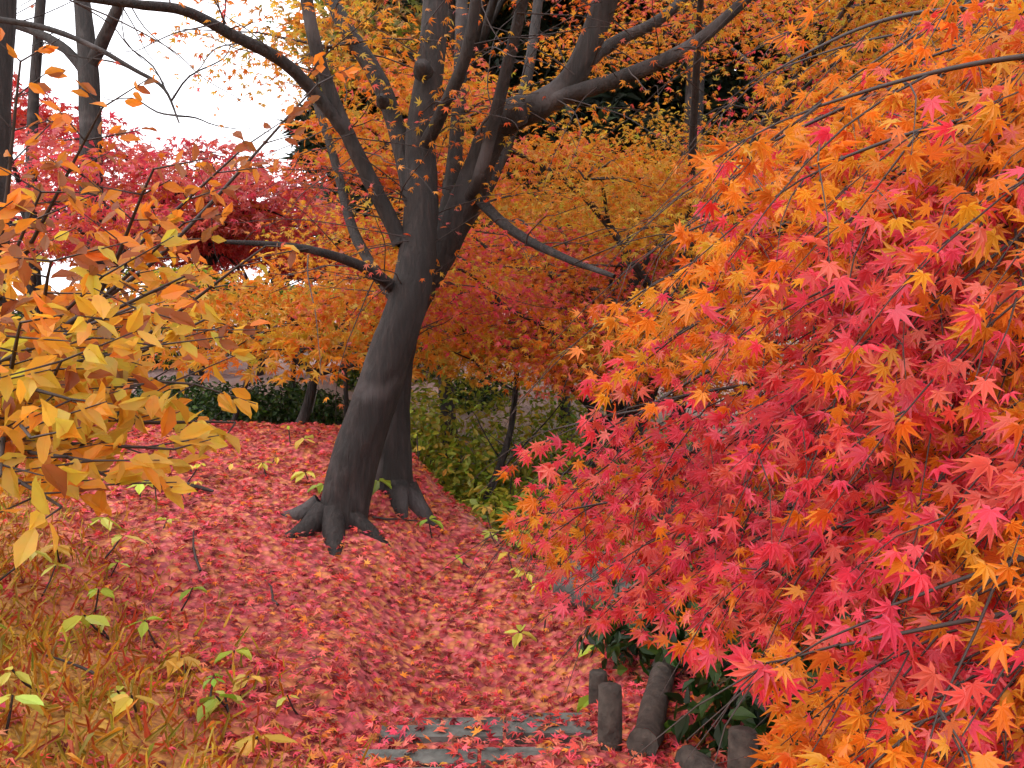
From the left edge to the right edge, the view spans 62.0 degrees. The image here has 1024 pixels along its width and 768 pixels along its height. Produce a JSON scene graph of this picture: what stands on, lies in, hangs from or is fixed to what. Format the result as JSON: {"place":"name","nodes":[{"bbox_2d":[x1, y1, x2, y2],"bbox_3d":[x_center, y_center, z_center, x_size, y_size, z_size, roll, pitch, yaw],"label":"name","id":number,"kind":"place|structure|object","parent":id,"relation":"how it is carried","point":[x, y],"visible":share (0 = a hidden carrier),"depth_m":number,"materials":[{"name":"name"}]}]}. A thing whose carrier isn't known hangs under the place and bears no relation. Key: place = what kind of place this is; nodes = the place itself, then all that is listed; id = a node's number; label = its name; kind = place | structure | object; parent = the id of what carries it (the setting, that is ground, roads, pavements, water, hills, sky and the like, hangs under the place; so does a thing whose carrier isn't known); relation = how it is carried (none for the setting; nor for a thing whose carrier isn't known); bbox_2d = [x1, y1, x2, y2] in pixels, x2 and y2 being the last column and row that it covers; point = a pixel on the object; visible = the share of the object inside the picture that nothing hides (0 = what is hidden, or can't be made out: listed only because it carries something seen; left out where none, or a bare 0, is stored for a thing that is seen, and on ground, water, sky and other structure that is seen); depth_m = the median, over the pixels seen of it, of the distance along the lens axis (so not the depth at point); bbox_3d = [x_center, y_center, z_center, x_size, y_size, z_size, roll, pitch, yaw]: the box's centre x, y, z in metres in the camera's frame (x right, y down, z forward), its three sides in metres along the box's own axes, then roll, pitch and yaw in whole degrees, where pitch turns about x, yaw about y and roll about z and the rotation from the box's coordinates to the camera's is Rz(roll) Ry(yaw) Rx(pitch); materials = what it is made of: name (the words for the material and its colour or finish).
{"place":"outdoors","nodes":[
{"label":"outdoors","id":0,"kind":"place"},
{"bbox_2d":[11,0,829,311],"label":"sky","id":1,"kind":"structure","parent":0,"point":[117,80],"materials":[{"name":"white"}]},
{"bbox_2d":[0,312,1019,767],"bbox_3d":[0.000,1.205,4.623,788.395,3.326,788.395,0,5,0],"label":"ground","id":2,"kind":"structure","parent":0,"point":[468,638],"depth_m":4.96,"materials":[{"name":"red plant"}]},
{"bbox_2d":[10,71,195,313],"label":"red maple tree","id":3,"kind":"object","parent":2,"relation":"on","point":[21,117],"visible":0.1,"depth_m":16.70,"materials":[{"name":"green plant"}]},
{"bbox_2d":[10,137,300,352],"bbox_3d":[-5.972,-1.642,12.980,5.287,4.110,5.012,4,6,38],"label":"tree","id":4,"kind":"object","parent":2,"relation":"on","point":[67,219],"visible":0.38,"depth_m":12.10,"materials":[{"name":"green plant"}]},
{"bbox_2d":[0,28,359,568],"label":"beech tree","id":5,"kind":"object","parent":2,"relation":"on","point":[56,386],"visible":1,"depth_m":2.90,"materials":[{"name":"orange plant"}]},
{"bbox_2d":[13,127,358,375],"bbox_3d":[-5.190,-2.076,14.852,5.711,4.161,6.386,0,5,0],"label":"tree","id":6,"kind":"object","parent":2,"relation":"on","point":[251,190],"visible":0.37,"depth_m":12.93,"materials":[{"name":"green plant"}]},
{"bbox_2d":[108,214,386,375],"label":"red maple tree","id":7,"kind":"object","parent":2,"relation":"on","point":[232,255],"visible":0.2,"depth_m":14.06,"materials":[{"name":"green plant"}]},
{"bbox_2d":[121,264,375,393],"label":"tree","id":8,"kind":"object","parent":2,"relation":"on","point":[234,292],"visible":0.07,"depth_m":11.40,"materials":[{"name":"orange plant"}]},
{"bbox_2d":[32,260,585,424],"bbox_3d":[-2.115,-0.187,10.081,5.896,2.249,6.640,-2,5,-23],"label":"yellow maple tree","id":9,"kind":"object","parent":2,"relation":"on","point":[264,338],"visible":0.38,"depth_m":8.04,"materials":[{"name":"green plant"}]},
{"bbox_2d":[262,0,482,284],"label":"conifer tree","id":10,"kind":"object","parent":2,"relation":"on","point":[309,145],"visible":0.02,"depth_m":25.30,"materials":[{"name":"green plant"}]},
{"bbox_2d":[231,0,562,325],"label":"tree","id":11,"kind":"object","parent":2,"relation":"on","point":[262,39],"visible":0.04,"depth_m":26.61,"materials":[{"name":"orange plant"}]},
{"bbox_2d":[276,0,566,351],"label":"tree","id":12,"kind":"object","parent":2,"relation":"on","point":[493,9],"visible":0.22,"depth_m":18.99,"materials":[{"name":"orange plant"}]},
{"bbox_2d":[30,0,818,556],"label":"maple tree","id":13,"kind":"object","parent":2,"relation":"on","point":[372,444],"visible":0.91,"depth_m":5.88,"materials":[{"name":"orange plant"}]},
{"bbox_2d":[330,181,528,367],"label":"red maple tree","id":14,"kind":"object","parent":2,"relation":"on","point":[350,240],"visible":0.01,"depth_m":15.56,"materials":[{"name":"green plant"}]},
{"bbox_2d":[290,50,594,476],"bbox_3d":[-0.822,-1.246,11.217,4.083,5.504,5.384,0,5,0],"label":"orange maple tree","id":15,"kind":"object","parent":2,"relation":"on","point":[364,132],"visible":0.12,"depth_m":10.32,"materials":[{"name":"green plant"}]},
{"bbox_2d":[0,0,941,556],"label":"grey tree trunks","id":16,"kind":"object","parent":2,"relation":"on","point":[88,44],"visible":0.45,"depth_m":12.11,"materials":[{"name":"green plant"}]},
{"bbox_2d":[0,300,945,767],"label":"understorey plants","id":17,"kind":"object","parent":2,"relation":"on","point":[284,406],"visible":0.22,"depth_m":4.15,"materials":[{"name":"green plant"}]},
{"bbox_2d":[349,0,627,338],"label":"conifer tree","id":18,"kind":"object","parent":2,"relation":"on","point":[495,59],"visible":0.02,"depth_m":21.71,"materials":[{"name":"green plant"}]},
{"bbox_2d":[252,132,764,467],"bbox_3d":[0.226,-1.021,12.057,6.199,4.797,5.554,4,6,36],"label":"orange maple tree","id":19,"kind":"object","parent":2,"relation":"on","point":[388,170],"visible":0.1,"depth_m":11.41,"materials":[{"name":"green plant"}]},
{"bbox_2d":[0,420,1019,767],"bbox_3d":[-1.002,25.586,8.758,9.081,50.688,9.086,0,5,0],"label":"fallen leaves","id":20,"kind":"object","parent":2,"relation":"on","point":[400,718],"visible":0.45,"depth_m":4.57,"materials":[{"name":"red plant"}]},
{"bbox_2d":[211,164,840,505],"bbox_3d":[0.285,0.130,8.619,6.294,4.540,5.540,-2,5,-22],"label":"maple tree","id":21,"kind":"object","parent":2,"relation":"on","point":[527,339],"visible":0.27,"depth_m":7.23,"materials":[{"name":"orange plant"}]},
{"bbox_2d":[356,611,757,767],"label":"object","id":22,"kind":"object","parent":2,"relation":"on","point":[607,696],"visible":0.67,"depth_m":3.22,"materials":[{"name":"stone"}]},
{"bbox_2d":[155,0,1023,583],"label":"maple tree","id":23,"kind":"object","parent":2,"relation":"on","point":[861,8],"visible":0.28,"depth_m":6.60,"materials":[{"name":"orange plant"}]},
{"bbox_2d":[372,25,810,487],"bbox_3d":[1.078,-0.586,9.087,4.677,6.085,4.701,-5,7,-45],"label":"maple tree","id":24,"kind":"object","parent":2,"relation":"on","point":[618,265],"visible":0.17,"depth_m":8.12,"materials":[{"name":"orange plant"}]},
{"bbox_2d":[553,551,658,620],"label":"gully rocks","id":25,"kind":"object","parent":2,"relation":"on","point":[566,589],"visible":0.06,"depth_m":5.00,"materials":[{"name":"stone"}]},
{"bbox_2d":[448,0,788,343],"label":"conifer tree","id":26,"kind":"object","parent":2,"relation":"on","point":[634,95],"visible":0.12,"depth_m":19.76,"materials":[{"name":"green plant"}]},
{"bbox_2d":[302,70,969,550],"bbox_3d":[0.838,0.089,7.546,4.910,4.601,4.922,0,5,0],"label":"maple tree","id":27,"kind":"object","parent":2,"relation":"on","point":[476,294],"visible":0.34,"depth_m":6.59,"materials":[{"name":"orange plant"}]},
{"bbox_2d":[607,7,770,150],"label":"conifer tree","id":28,"kind":"object","parent":2,"relation":"on","point":[639,79],"depth_m":28.18,"materials":[{"name":"green plant"}]},
{"bbox_2d":[677,0,709,293],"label":"tree","id":29,"kind":"object","parent":2,"relation":"on","point":[688,96],"visible":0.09,"depth_m":16.39,"materials":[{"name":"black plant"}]},
{"bbox_2d":[601,0,829,345],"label":"conifer tree","id":30,"kind":"object","parent":2,"relation":"on","point":[727,89],"visible":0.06,"depth_m":20.58,"materials":[{"name":"green plant"}]},
{"bbox_2d":[420,0,1023,767],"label":"maple tree","id":31,"kind":"object","parent":2,"relation":"on","point":[906,254],"visible":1,"depth_m":1.88,"materials":[{"name":"red plant"}]},
{"bbox_2d":[509,0,1022,330],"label":"maple tree","id":32,"kind":"object","parent":2,"relation":"on","point":[799,86],"visible":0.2,"depth_m":9.31,"materials":[{"name":"orange plant"}]},
{"bbox_2d":[747,0,1022,279],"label":"conifer tree","id":33,"kind":"object","parent":2,"relation":"on","point":[779,55],"visible":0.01,"depth_m":19.63,"materials":[{"name":"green plant"}]}
]}

